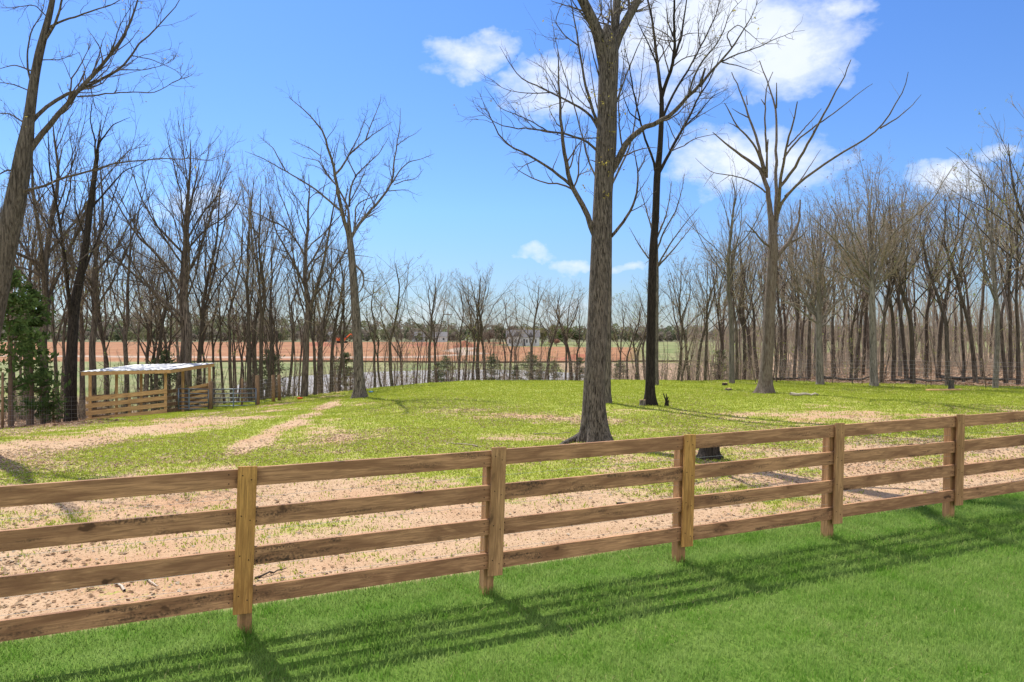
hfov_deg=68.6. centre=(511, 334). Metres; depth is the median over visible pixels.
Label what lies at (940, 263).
wood tree
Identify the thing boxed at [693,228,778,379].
bare tree
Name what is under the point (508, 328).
bare tree
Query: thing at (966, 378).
fallen stick
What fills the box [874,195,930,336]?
wood tree
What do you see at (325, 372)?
sapling
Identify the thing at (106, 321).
wood tree
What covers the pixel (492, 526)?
board fence
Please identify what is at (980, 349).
budding tree
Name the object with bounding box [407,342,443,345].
clay mound
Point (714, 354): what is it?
sapling
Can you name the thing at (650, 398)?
bare tree
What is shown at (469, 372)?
sapling
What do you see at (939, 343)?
bare tree
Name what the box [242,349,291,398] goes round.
cedar tree
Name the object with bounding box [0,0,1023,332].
sky
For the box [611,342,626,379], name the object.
sapling
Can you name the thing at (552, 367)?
cedar tree
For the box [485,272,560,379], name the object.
bare tree
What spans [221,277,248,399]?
wood tree
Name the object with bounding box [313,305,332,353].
wood tree
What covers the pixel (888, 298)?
bare tree
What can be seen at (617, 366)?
cedar tree
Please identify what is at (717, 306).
budding tree
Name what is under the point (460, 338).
bare tree
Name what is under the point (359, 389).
bare tree
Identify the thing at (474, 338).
bare tree
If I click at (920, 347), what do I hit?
sapling
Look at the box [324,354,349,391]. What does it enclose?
sapling
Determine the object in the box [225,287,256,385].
wood tree
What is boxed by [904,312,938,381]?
sapling
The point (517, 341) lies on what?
wood tree
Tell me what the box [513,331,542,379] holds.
sapling
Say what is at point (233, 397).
metal gate
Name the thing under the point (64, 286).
wood tree
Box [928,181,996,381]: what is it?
bare tree
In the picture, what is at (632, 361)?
sapling
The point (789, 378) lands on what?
fallen stick
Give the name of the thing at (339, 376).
bare tree
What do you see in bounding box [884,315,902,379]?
sapling
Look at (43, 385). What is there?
cedar tree
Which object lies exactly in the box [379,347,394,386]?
sapling
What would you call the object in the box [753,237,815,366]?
wood tree
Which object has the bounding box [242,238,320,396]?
bare tree
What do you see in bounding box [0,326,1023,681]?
ground
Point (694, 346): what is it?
sapling
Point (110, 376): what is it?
sapling
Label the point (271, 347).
rusty tree
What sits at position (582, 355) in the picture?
clay mound
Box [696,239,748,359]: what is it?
wood tree
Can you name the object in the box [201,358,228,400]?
sapling
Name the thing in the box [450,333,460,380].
sapling
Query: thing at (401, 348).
wood tree
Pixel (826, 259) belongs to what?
wood tree
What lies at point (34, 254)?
wood tree
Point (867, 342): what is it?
wood tree
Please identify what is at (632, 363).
sapling
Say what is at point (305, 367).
bare tree
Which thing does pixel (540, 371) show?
cedar tree
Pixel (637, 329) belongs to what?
bare tree
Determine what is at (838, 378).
fallen stick
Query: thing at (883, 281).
wood tree
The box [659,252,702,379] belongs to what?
bare tree
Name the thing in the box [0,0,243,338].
leaning tree
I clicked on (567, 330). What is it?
bare tree
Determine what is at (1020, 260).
wood tree
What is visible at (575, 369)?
sapling
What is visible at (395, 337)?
bare tree
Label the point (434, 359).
bare tree
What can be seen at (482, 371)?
wire fence
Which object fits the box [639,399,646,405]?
tree stump
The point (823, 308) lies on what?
wood tree
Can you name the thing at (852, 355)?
sapling
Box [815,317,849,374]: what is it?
sapling
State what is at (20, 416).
wood tree
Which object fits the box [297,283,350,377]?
wood tree
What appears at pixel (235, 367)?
wood tree
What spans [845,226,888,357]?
wood tree
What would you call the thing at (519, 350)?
wood tree
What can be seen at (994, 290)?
bare tree
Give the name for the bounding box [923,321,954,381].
sapling
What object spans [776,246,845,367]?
wood tree
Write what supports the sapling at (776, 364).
on the ground at (396, 554)
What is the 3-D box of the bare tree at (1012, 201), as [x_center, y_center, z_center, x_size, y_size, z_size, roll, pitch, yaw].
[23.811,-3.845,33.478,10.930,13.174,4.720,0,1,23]
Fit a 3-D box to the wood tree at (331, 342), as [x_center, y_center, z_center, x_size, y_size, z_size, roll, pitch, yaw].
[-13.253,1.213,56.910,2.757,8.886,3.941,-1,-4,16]
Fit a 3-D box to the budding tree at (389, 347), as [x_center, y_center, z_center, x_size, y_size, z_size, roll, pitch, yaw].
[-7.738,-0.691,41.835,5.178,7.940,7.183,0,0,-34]
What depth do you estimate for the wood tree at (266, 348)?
48.26 m
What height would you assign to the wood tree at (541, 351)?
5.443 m
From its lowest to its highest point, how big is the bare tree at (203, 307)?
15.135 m
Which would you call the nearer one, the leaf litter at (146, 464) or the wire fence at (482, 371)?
the leaf litter at (146, 464)
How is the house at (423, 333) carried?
on the ground at (396, 554)
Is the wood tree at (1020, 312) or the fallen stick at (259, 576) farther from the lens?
the wood tree at (1020, 312)
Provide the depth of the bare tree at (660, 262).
35.90 m
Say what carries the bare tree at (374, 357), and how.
on the ground at (396, 554)
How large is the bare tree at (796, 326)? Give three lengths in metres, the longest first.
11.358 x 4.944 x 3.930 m
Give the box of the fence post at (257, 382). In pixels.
[255,375,259,404]
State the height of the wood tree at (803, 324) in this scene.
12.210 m
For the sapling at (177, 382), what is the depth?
38.09 m
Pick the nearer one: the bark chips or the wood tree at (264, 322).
the bark chips
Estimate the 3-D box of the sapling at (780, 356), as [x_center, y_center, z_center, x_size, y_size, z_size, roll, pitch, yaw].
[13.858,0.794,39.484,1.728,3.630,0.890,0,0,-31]
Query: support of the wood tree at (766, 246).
on the ground at (396, 554)
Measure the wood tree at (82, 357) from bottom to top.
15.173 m
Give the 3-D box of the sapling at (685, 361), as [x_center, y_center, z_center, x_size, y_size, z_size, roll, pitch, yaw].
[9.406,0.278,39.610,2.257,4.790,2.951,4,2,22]
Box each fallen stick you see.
[117,583,125,591]
[254,568,285,578]
[445,442,477,446]
[774,375,805,379]
[790,392,818,395]
[824,376,869,380]
[895,377,954,381]
[939,373,1021,380]
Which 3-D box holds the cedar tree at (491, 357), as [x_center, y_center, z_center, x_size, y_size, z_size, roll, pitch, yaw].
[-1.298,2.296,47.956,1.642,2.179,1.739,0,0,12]
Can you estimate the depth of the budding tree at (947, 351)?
36.35 m
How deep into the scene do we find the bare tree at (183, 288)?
38.63 m
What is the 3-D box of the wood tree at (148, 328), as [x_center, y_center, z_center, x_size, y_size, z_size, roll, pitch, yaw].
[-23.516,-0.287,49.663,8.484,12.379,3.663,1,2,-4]
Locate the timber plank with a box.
[926,389,961,390]
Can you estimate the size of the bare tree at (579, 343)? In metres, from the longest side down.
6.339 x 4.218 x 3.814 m
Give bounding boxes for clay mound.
[309,342,338,345]
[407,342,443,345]
[451,341,473,347]
[556,354,584,360]
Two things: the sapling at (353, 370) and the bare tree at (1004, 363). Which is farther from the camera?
the sapling at (353, 370)
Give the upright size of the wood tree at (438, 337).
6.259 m
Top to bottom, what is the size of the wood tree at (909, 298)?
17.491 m
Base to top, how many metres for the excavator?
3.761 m
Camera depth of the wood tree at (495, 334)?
54.92 m
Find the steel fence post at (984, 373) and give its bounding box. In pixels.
[982,358,985,387]
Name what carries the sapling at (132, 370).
on the ground at (396, 554)
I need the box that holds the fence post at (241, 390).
[241,378,242,404]
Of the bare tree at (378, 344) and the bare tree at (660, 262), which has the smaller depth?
the bare tree at (660, 262)
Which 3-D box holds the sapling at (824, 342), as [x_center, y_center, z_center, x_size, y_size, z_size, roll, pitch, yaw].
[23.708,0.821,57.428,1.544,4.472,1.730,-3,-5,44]
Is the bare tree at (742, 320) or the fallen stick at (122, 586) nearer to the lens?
the fallen stick at (122, 586)
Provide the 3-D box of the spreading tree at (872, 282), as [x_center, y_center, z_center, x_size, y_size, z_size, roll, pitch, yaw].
[16.976,-3.475,35.584,8.335,12.362,7.513,0,0,0]
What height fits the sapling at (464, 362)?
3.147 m
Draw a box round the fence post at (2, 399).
[1,372,3,427]
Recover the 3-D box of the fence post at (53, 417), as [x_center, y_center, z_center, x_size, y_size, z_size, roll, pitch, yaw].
[-19.261,3.158,31.500,0.089,1.738,0.081,0,0,0]
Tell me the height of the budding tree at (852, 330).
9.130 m
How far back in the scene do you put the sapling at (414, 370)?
47.71 m
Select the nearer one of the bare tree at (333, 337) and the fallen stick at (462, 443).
the fallen stick at (462, 443)
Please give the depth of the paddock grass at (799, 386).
20.30 m
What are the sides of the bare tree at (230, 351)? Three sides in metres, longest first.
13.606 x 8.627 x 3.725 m
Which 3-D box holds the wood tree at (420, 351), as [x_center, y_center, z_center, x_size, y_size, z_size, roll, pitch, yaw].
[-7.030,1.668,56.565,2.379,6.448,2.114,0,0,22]
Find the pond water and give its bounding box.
[237,370,611,395]
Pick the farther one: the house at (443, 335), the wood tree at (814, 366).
the house at (443, 335)
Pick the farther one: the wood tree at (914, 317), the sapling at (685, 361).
the wood tree at (914, 317)
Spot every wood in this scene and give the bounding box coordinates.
[2,311,1020,341]
[670,251,1023,379]
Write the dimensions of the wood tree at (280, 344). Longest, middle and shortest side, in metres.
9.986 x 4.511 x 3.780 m
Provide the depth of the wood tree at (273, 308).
57.72 m
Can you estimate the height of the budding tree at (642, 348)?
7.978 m
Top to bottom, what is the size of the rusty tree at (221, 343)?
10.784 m
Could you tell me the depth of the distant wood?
374.11 m
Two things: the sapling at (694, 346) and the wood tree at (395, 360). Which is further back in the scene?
the wood tree at (395, 360)
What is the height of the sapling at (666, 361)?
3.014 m
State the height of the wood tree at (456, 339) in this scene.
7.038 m
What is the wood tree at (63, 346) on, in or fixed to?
on the ground at (396, 554)
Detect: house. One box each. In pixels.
[413,332,424,341]
[435,332,448,341]
[506,328,539,345]
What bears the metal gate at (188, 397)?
attached to the fence post at (210, 385)
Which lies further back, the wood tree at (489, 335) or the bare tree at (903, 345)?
the wood tree at (489, 335)
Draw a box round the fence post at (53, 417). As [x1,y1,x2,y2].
[52,389,54,422]
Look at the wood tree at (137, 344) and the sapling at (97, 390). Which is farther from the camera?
the wood tree at (137, 344)
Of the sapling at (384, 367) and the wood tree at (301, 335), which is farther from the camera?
the wood tree at (301, 335)
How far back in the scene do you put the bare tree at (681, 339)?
41.57 m
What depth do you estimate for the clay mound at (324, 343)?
247.86 m
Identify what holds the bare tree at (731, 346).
on the ground at (396, 554)
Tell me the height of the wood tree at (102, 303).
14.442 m
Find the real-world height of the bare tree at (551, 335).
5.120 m
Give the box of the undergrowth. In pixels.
[0,338,1023,425]
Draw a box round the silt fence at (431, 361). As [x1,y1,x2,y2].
[192,360,689,362]
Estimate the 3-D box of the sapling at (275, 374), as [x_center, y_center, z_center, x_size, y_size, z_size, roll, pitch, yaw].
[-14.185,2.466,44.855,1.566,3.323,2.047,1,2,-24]
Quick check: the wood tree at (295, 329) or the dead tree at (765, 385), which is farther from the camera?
the wood tree at (295, 329)
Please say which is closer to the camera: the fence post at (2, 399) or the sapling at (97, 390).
the fence post at (2, 399)
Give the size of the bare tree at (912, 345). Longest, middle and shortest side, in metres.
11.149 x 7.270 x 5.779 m
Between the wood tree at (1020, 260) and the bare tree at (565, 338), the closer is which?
the bare tree at (565, 338)
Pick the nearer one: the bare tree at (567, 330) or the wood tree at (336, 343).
the bare tree at (567, 330)
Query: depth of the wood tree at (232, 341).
56.24 m
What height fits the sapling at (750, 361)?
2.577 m
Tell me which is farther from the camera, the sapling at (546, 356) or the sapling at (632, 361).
the sapling at (546, 356)
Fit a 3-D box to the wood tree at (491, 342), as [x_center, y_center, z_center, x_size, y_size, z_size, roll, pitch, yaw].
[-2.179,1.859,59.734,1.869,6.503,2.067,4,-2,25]
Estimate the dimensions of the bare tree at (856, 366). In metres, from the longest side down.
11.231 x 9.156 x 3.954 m
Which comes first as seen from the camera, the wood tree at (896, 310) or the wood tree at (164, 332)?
the wood tree at (164, 332)
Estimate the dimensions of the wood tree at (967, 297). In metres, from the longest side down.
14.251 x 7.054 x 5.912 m
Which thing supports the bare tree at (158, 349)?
on the ground at (396, 554)
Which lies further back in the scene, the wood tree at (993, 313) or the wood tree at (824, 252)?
the wood tree at (993, 313)
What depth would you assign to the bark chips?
10.34 m
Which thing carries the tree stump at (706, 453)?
on the ground at (396, 554)
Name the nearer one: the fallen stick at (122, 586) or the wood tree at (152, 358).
the fallen stick at (122, 586)
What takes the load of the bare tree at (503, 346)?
on the ground at (396, 554)
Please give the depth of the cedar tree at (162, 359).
45.72 m
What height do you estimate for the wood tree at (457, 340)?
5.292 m
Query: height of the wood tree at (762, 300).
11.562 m
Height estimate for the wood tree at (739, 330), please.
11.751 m
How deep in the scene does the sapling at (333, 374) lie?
43.20 m
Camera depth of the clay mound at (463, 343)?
236.60 m
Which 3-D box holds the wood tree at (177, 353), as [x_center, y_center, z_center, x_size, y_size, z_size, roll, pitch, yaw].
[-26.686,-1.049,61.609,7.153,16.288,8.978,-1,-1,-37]
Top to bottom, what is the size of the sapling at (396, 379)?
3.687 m
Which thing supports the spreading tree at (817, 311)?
on the ground at (396, 554)
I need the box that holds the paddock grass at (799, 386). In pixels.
[0,379,1023,585]
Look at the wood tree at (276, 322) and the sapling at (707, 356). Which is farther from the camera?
the wood tree at (276, 322)
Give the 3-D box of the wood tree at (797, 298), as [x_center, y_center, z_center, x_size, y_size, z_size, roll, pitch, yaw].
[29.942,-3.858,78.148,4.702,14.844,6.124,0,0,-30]
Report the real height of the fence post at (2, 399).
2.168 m
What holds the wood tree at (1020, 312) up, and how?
on the ground at (396, 554)
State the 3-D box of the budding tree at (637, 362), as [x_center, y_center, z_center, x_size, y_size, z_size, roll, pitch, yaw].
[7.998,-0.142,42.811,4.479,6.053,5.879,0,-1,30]
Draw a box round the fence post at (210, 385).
[208,381,212,408]
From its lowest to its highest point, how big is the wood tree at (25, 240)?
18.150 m
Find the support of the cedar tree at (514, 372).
on the ground at (396, 554)
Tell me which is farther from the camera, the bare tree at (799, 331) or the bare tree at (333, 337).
the bare tree at (799, 331)
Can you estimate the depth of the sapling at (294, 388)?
43.16 m
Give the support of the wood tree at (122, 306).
on the ground at (396, 554)
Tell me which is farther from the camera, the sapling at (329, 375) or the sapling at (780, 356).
the sapling at (329, 375)
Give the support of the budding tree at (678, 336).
on the ground at (396, 554)
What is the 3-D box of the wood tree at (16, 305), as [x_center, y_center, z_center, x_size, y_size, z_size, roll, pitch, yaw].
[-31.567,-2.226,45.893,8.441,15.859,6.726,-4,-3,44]
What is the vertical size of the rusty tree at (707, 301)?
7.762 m
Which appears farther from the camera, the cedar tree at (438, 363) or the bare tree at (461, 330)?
the cedar tree at (438, 363)
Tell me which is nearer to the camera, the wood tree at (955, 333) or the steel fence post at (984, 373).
the steel fence post at (984, 373)
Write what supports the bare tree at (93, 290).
on the ground at (396, 554)
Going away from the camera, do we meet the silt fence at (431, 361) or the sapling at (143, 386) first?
the sapling at (143, 386)
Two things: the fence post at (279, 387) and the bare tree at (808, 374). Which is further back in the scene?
the bare tree at (808, 374)
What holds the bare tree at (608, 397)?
on the ground at (396, 554)
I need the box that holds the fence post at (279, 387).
[278,375,280,400]
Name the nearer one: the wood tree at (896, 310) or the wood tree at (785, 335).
the wood tree at (785, 335)
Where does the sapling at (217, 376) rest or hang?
on the ground at (396, 554)
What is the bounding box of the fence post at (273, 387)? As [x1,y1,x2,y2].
[271,375,274,401]
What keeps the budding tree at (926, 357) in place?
on the ground at (396, 554)
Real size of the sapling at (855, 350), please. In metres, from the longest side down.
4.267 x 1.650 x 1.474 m
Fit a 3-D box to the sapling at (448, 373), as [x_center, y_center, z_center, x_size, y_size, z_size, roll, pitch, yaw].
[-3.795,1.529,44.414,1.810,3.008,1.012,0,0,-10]
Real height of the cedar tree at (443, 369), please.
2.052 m
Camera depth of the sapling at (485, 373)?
43.49 m
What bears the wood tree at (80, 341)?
on the ground at (396, 554)
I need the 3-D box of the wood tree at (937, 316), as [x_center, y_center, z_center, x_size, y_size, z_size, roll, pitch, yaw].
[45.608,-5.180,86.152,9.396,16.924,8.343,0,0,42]
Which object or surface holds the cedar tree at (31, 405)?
on the ground at (396, 554)
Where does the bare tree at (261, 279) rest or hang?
on the ground at (396, 554)
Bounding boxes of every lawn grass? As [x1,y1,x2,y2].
[0,491,1023,681]
[0,491,1023,681]
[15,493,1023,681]
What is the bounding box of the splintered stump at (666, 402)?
[663,393,668,405]
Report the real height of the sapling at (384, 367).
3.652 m
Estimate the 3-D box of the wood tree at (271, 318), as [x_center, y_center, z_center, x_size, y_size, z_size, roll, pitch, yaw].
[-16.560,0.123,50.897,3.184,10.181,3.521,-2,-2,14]
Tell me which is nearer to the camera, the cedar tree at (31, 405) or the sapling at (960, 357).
the cedar tree at (31, 405)
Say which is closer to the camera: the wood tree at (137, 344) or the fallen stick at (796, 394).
the fallen stick at (796, 394)
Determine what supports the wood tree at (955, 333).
on the ground at (396, 554)
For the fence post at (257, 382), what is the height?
1.638 m
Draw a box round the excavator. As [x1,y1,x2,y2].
[336,333,351,342]
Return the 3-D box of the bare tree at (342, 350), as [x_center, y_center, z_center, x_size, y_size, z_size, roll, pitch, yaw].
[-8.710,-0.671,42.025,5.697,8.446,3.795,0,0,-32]
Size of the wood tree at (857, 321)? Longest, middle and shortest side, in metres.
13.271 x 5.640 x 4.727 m
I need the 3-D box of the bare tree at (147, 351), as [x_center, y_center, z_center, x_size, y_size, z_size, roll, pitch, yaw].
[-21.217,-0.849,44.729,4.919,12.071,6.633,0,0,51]
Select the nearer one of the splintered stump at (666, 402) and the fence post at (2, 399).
the splintered stump at (666, 402)
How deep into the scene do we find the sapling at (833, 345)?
43.74 m
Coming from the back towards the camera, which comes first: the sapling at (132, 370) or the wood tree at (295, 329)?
the wood tree at (295, 329)
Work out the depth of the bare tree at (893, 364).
39.61 m
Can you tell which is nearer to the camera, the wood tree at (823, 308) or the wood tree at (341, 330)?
the wood tree at (341, 330)
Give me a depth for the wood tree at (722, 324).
55.53 m
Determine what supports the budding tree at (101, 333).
on the ground at (396, 554)
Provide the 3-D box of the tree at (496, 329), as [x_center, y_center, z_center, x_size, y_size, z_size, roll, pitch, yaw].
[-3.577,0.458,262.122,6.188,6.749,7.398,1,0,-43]
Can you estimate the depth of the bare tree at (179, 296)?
38.55 m
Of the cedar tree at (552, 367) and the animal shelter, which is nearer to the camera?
the animal shelter
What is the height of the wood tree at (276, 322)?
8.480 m
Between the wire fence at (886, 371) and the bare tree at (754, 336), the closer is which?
the wire fence at (886, 371)
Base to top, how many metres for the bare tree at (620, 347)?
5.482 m
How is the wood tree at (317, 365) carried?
on the ground at (396, 554)
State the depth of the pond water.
109.42 m
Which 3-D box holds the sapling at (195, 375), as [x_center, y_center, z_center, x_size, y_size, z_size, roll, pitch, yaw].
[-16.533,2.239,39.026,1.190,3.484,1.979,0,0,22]
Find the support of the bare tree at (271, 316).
on the ground at (396, 554)
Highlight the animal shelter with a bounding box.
[81,363,213,419]
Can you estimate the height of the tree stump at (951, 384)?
0.534 m
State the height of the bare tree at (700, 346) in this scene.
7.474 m
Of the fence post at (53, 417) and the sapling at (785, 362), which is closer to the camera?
the fence post at (53, 417)
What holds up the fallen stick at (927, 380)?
on the ground at (396, 554)
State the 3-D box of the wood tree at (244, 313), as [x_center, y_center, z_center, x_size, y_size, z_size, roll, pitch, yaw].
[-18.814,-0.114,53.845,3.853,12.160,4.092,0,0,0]
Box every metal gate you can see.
[178,388,208,409]
[213,388,256,406]
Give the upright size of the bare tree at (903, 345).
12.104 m
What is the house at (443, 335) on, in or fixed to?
on the ground at (396, 554)
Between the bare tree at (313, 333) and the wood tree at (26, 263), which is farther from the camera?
the wood tree at (26, 263)
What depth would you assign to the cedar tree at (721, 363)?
51.89 m
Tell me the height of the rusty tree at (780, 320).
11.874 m
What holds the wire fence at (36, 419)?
on the ground at (396, 554)
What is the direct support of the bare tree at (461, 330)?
on the ground at (396, 554)
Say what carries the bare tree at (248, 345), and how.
on the ground at (396, 554)
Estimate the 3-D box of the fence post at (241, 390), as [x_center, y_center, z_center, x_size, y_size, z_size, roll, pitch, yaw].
[-13.500,2.974,37.500,0.109,1.548,0.109,0,0,0]
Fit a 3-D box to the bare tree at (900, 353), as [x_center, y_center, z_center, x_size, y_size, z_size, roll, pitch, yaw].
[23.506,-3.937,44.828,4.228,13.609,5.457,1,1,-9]
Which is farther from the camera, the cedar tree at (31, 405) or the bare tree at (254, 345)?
the bare tree at (254, 345)
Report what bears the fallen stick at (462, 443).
on the ground at (396, 554)
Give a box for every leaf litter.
[0,361,1023,428]
[0,383,1023,618]
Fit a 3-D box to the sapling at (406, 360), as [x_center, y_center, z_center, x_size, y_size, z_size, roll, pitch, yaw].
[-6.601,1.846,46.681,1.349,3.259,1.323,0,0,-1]
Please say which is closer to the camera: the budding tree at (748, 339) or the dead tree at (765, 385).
the dead tree at (765, 385)
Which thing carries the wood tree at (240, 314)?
on the ground at (396, 554)
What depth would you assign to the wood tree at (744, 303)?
78.02 m
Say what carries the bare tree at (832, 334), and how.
on the ground at (396, 554)
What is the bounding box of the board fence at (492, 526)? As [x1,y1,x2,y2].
[0,411,1023,641]
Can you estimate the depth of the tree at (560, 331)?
264.19 m
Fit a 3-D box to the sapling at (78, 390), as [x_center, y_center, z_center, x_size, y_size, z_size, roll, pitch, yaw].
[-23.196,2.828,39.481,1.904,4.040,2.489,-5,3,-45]
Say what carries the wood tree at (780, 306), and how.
on the ground at (396, 554)
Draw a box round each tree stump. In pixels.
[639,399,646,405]
[695,447,723,460]
[948,380,954,388]
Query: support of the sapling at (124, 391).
on the ground at (396, 554)
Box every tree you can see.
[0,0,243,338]
[0,80,129,422]
[0,177,67,417]
[0,178,29,402]
[0,179,77,339]
[0,193,89,418]
[0,267,70,426]
[0,282,76,424]
[7,97,162,421]
[7,172,82,424]
[11,186,80,418]
[12,130,169,415]
[13,181,64,366]
[15,198,107,421]
[16,205,49,374]
[16,367,71,423]
[21,195,101,366]
[27,193,116,417]
[34,223,96,348]
[35,195,117,416]
[36,192,135,414]
[50,180,174,413]
[65,86,242,410]
[68,224,117,417]
[74,212,150,393]
[77,221,114,400]
[84,235,166,346]
[95,126,253,407]
[99,233,191,408]
[101,245,211,376]
[103,221,210,410]
[104,242,193,410]
[108,215,180,410]
[118,225,207,380]
[118,239,180,396]
[123,250,234,409]
[131,349,177,408]
[132,218,219,383]
[141,228,220,372]
[145,237,231,403]
[153,148,278,404]
[158,183,296,402]
[189,270,238,397]
[190,229,265,404]
[192,228,257,403]
[201,149,282,400]
[201,155,322,399]
[201,249,254,400]
[208,252,277,400]
[212,195,319,398]
[212,280,266,399]
[214,177,296,399]
[221,248,279,402]
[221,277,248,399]
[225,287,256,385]
[227,152,392,396]
[227,254,281,373]
[228,283,266,399]
[234,271,290,396]
[236,288,282,351]
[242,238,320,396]
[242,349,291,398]
[243,264,287,393]
[245,85,432,398]
[245,254,293,397]
[250,273,297,396]
[253,268,295,344]
[253,281,295,374]
[261,238,347,394]
[266,285,296,368]
[268,224,373,393]
[279,270,336,395]
[280,276,313,393]
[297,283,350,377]
[301,272,343,389]
[304,280,339,383]
[309,227,406,392]
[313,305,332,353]
[316,258,372,391]
[316,297,364,366]
[317,244,407,390]
[320,307,344,384]
[325,275,406,387]
[326,307,350,378]
[333,352,353,390]
[336,249,428,386]
[347,298,401,386]
[361,303,417,384]
[384,300,425,363]
[386,332,399,383]
[388,260,458,382]
[389,273,458,382]
[392,331,418,361]
[402,317,429,383]
[405,314,432,382]
[418,311,438,379]
[428,310,449,369]
[431,362,441,382]
[433,266,486,380]
[436,264,528,380]
[438,356,457,381]
[439,285,494,379]
[440,341,449,369]
[445,316,468,363]
[446,259,517,379]
[446,313,466,376]
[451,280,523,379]
[452,0,803,444]
[473,293,534,379]
[479,301,497,359]
[479,318,499,367]
[480,353,503,379]
[482,303,525,379]
[484,330,494,342]
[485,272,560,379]
[487,309,511,372]
[494,327,507,344]
[497,281,588,379]
[502,326,530,372]
[510,317,524,379]
[511,365,522,379]
[513,335,527,364]
[517,352,542,380]
[525,0,664,403]
[527,305,558,379]
[534,288,587,379]
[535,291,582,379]
[535,319,547,375]
[535,362,544,378]
[536,328,547,342]
[545,361,562,379]
[555,325,572,342]
[563,294,615,379]
[569,331,581,343]
[573,357,584,379]
[611,293,646,378]
[611,299,644,379]
[612,280,681,379]
[612,359,628,377]
[613,270,667,379]
[616,298,670,378]
[618,0,739,405]
[627,167,701,384]
[637,272,725,379]
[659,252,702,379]
[659,265,738,379]
[664,242,751,379]
[667,149,787,382]
[676,243,735,380]
[684,257,765,380]
[691,203,762,379]
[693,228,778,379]
[694,212,782,379]
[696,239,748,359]
[699,222,757,379]
[703,60,920,393]
[706,239,761,376]
[709,350,728,379]
[713,231,788,379]
[720,263,766,375]
[721,240,764,363]
[723,196,830,377]
[730,225,855,358]
[739,255,795,337]
[743,210,804,282]
[746,181,814,378]
[748,214,798,303]
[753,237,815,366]
[753,242,785,309]
[756,224,808,376]
[757,197,831,377]
[761,189,884,384]
[763,225,816,374]
[766,193,862,379]
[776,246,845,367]
[778,237,808,358]
[786,139,968,385]
[786,207,836,375]
[794,214,858,357]
[795,198,862,375]
[796,198,849,352]
[798,223,912,377]
[804,220,855,305]
[811,197,877,360]
[816,189,883,370]
[821,244,855,362]
[823,175,941,380]
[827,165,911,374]
[831,174,928,378]
[831,188,977,377]
[832,189,954,382]
[834,212,902,368]
[840,188,926,377]
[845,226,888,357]
[863,173,989,382]
[864,173,992,382]
[867,158,947,375]
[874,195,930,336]
[875,211,909,318]
[877,199,931,350]
[878,218,948,356]
[889,190,1023,385]
[901,207,987,358]
[903,190,947,357]
[907,169,1023,376]
[908,122,1023,266]
[911,145,1023,387]
[923,218,988,331]
[927,196,1010,333]
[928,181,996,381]
[933,150,1023,376]
[937,212,984,359]
[938,93,1023,287]
[945,154,1023,382]
[956,130,1023,377]
[960,195,1023,369]
[965,208,1011,345]
[968,218,1013,356]
[976,137,1023,384]
[980,209,1023,369]
[993,219,1023,345]
[998,208,1023,289]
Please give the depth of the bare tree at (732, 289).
40.81 m
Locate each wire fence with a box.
[4,395,78,425]
[260,367,378,402]
[380,359,664,386]
[779,359,1020,387]
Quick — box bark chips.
[0,425,1015,617]
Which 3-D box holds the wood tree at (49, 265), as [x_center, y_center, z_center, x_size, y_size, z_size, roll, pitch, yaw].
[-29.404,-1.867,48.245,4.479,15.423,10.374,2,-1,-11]
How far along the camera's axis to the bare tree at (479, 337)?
43.53 m
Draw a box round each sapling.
[55,356,86,419]
[81,366,114,410]
[99,344,123,414]
[114,375,132,413]
[115,348,146,404]
[126,359,161,411]
[162,346,188,411]
[185,346,204,404]
[192,342,237,404]
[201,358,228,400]
[263,352,282,398]
[286,348,302,396]
[317,357,341,387]
[318,357,339,392]
[319,351,329,390]
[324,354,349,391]
[345,335,380,383]
[347,343,353,389]
[347,361,353,388]
[368,341,387,385]
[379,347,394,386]
[384,335,409,385]
[403,339,414,383]
[410,346,419,383]
[434,338,461,380]
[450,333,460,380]
[458,334,474,380]
[461,317,483,379]
[476,334,497,379]
[493,343,513,379]
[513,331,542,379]
[542,328,557,379]
[564,331,584,380]
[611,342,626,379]
[623,343,641,379]
[626,339,636,379]
[658,350,670,379]
[659,333,673,379]
[665,298,715,380]
[682,320,703,379]
[698,324,717,379]
[700,328,726,377]
[739,337,758,382]
[758,317,787,380]
[773,334,793,379]
[774,316,782,380]
[787,329,814,376]
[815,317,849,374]
[823,320,829,372]
[826,306,853,375]
[837,322,863,382]
[843,315,864,369]
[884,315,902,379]
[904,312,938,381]
[915,322,924,366]
[917,319,935,371]
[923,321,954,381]
[950,335,978,373]
[990,317,1023,371]
[993,326,1015,366]
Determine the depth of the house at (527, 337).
252.00 m
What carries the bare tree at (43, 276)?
on the ground at (396, 554)
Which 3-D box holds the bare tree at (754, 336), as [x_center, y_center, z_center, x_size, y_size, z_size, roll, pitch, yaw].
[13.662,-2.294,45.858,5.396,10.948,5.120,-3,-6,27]
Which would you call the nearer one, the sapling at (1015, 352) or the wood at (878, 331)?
the sapling at (1015, 352)
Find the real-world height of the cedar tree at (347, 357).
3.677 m
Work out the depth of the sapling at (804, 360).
48.33 m
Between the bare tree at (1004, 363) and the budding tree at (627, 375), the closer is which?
the bare tree at (1004, 363)
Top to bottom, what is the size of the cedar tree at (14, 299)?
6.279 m
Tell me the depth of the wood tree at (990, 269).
70.58 m
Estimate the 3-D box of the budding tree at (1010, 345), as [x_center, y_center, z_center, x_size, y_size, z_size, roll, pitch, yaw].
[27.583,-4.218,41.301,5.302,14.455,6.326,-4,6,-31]
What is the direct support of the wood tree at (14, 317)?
on the ground at (396, 554)
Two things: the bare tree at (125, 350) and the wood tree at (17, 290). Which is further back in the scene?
the wood tree at (17, 290)

